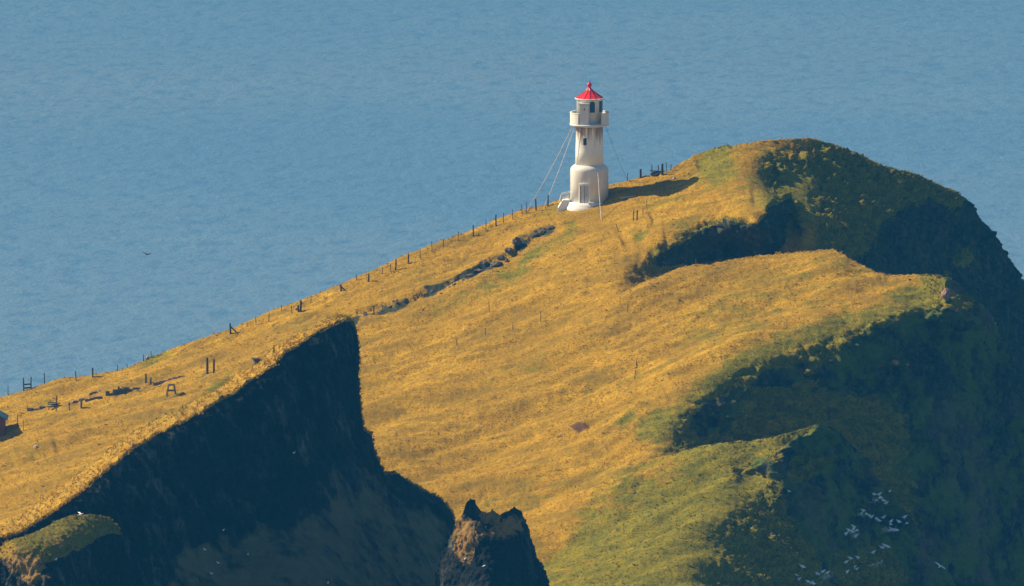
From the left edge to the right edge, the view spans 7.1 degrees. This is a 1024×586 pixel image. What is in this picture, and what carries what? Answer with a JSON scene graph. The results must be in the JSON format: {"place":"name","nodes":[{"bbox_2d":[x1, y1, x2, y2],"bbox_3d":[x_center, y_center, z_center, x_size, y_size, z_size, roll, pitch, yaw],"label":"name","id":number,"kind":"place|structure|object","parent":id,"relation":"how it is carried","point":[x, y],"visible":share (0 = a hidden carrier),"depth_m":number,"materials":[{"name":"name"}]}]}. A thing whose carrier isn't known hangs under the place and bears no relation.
{"place":"outdoors","nodes":[
{"label":"outdoors","id":0,"kind":"place"},
{"bbox_2d":[0,315,454,585],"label":"cliff","id":1,"kind":"structure","parent":0,"point":[331,502],"depth_m":768.41,"materials":[{"name":"black stone"}]},
{"bbox_2d":[0,136,1023,585],"bbox_3d":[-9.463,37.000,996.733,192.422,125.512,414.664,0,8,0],"label":"hillside","id":2,"kind":"structure","parent":0,"point":[950,394],"depth_m":880.73,"materials":[{"name":"yellow plant"}]},
{"bbox_2d":[0,411,8,435],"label":"hut","id":3,"kind":"object","parent":2,"relation":"on","point":[4,417],"visible":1,"depth_m":905.50,"materials":[{"name":"wood"}]},
{"bbox_2d":[23,377,31,389],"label":"stile","id":4,"kind":"object","parent":2,"relation":"on","point":[30,384],"visible":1,"depth_m":924.33,"materials":[{"name":"grey wood"}]},
{"bbox_2d":[27,406,44,410],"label":"stone wall","id":5,"kind":"structure","parent":2,"relation":"on","point":[32,409],"depth_m":915.56,"materials":[{"name":"grey stone"}]},
{"bbox_2d":[47,402,61,406],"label":"plank heap","id":6,"kind":"object","parent":2,"relation":"on","point":[55,405],"visible":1,"depth_m":910.56,"materials":[{"name":"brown wood"}]},
{"bbox_2d":[67,398,84,404],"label":"stone wall","id":7,"kind":"structure","parent":2,"relation":"on","point":[76,401],"depth_m":909.72,"materials":[{"name":"grey stone"}]},
{"bbox_2d":[85,396,101,401],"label":"stone wall","id":8,"kind":"structure","parent":2,"relation":"on","point":[94,398],"depth_m":908.88,"materials":[{"name":"grey stone"}]},
{"bbox_2d":[106,387,128,395],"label":"stone wall","id":9,"kind":"structure","parent":2,"relation":"on","point":[118,391],"depth_m":908.72,"materials":[{"name":"grey stone"}]},
{"bbox_2d":[126,387,140,391],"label":"stone wall","id":10,"kind":"structure","parent":2,"relation":"on","point":[134,388],"depth_m":908.75,"materials":[{"name":"grey stone"}]},
{"bbox_2d":[153,375,183,385],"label":"stone wall","id":11,"kind":"structure","parent":2,"relation":"on","point":[162,381],"depth_m":908.51,"materials":[{"name":"grey stone"}]},
{"bbox_2d":[166,383,176,396],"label":"trestle","id":12,"kind":"object","parent":2,"relation":"on","point":[174,389],"visible":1,"depth_m":900.70,"materials":[{"name":"grey wood"}]},
{"bbox_2d":[206,357,208,373],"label":"tall post","id":13,"kind":"object","parent":2,"relation":"on","point":[207,369],"visible":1,"depth_m":906.19,"materials":[{"name":"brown wood"}]},
{"bbox_2d":[229,323,238,333],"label":"braced post","id":14,"kind":"object","parent":2,"relation":"on","point":[230,327],"visible":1,"depth_m":919.60,"materials":[{"name":"grey wood"}]},
{"bbox_2d":[251,357,261,364],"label":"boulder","id":15,"kind":"object","parent":2,"relation":"on","point":[256,360],"visible":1,"depth_m":783.00,"materials":[{"name":"stone"}]},
{"bbox_2d":[481,261,489,265],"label":"boulder","id":16,"kind":"object","parent":2,"relation":"on","point":[485,263],"visible":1,"depth_m":916.67,"materials":[{"name":"stone"}]},
{"bbox_2d":[490,261,501,266],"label":"boulder","id":17,"kind":"object","parent":2,"relation":"on","point":[495,264],"visible":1,"depth_m":915.92,"materials":[{"name":"stone"}]},
{"bbox_2d":[496,255,505,259],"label":"boulder","id":18,"kind":"object","parent":2,"relation":"on","point":[500,257],"visible":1,"depth_m":917.39,"materials":[{"name":"stone"}]},
{"bbox_2d":[504,247,513,253],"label":"boulder","id":19,"kind":"object","parent":2,"relation":"on","point":[508,250],"visible":1,"depth_m":917.66,"materials":[{"name":"stone"}]},
{"bbox_2d":[512,237,520,246],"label":"boulder","id":20,"kind":"object","parent":2,"relation":"on","point":[516,241],"visible":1,"depth_m":919.25,"materials":[{"name":"stone"}]},
{"bbox_2d":[537,229,544,234],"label":"boulder","id":21,"kind":"object","parent":2,"relation":"on","point":[541,231],"visible":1,"depth_m":920.91,"materials":[{"name":"stone"}]},
{"bbox_2d":[547,225,554,229],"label":"boulder","id":22,"kind":"object","parent":2,"relation":"on","point":[550,227],"visible":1,"depth_m":921.32,"materials":[{"name":"stone"}]},
{"bbox_2d":[527,81,626,219],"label":"lighthouse","id":23,"kind":"object","parent":2,"relation":"on","point":[589,121],"visible":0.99,"depth_m":923.74,"materials":[{"name":"white paint"}]},
{"bbox_2d":[580,185,588,202],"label":"door","id":24,"kind":"structure","parent":23,"relation":"in","point":[584,190],"depth_m":923.65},
{"bbox_2d":[583,137,586,145],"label":"window","id":25,"kind":"structure","parent":23,"relation":"in","point":[584,139],"depth_m":923.42,"materials":[{"name":"blue glass"}]},
{"bbox_2d":[590,102,594,112],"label":"lantern window","id":26,"kind":"structure","parent":23,"relation":"in","point":[592,104],"depth_m":922.97,"materials":[{"name":"blue glass"}]},
{"bbox_2d":[599,101,601,112],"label":"lantern window","id":27,"kind":"structure","parent":23,"relation":"in","point":[600,102],"depth_m":923.65,"materials":[{"name":"blue glass"}]},
{"bbox_2d":[650,170,660,174],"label":"plank heap","id":28,"kind":"object","parent":2,"relation":"on","point":[655,173],"visible":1,"depth_m":927.54,"materials":[{"name":"grey wood"}]},
{"bbox_2d":[891,360,899,364],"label":"boulder","id":29,"kind":"object","parent":2,"relation":"on","point":[895,362],"visible":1,"depth_m":872.90,"materials":[{"name":"grey stone"}]},
{"bbox_2d":[941,288,950,299],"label":"boulder","id":30,"kind":"object","parent":2,"relation":"on","point":[946,293],"visible":1,"depth_m":877.43,"materials":[{"name":"grey stone"}]},
{"bbox_2d":[0,0,1023,396],"bbox_3d":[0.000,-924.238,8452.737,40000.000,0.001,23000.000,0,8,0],"label":"sea","id":31,"kind":"structure","parent":0,"point":[224,164],"depth_m":1999.63,"materials":[{"name":"liquid"}]},
{"bbox_2d":[0,514,142,585],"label":"rock stack","id":32,"kind":"object","parent":31,"relation":"in","point":[107,559],"visible":1,"depth_m":715.99,"materials":[{"name":"brown stone"}]},
{"bbox_2d":[432,499,549,585],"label":"rock pinnacle","id":33,"kind":"object","parent":31,"relation":"in","point":[501,547],"visible":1,"depth_m":758.97,"materials":[{"name":"brown stone"}]}
]}

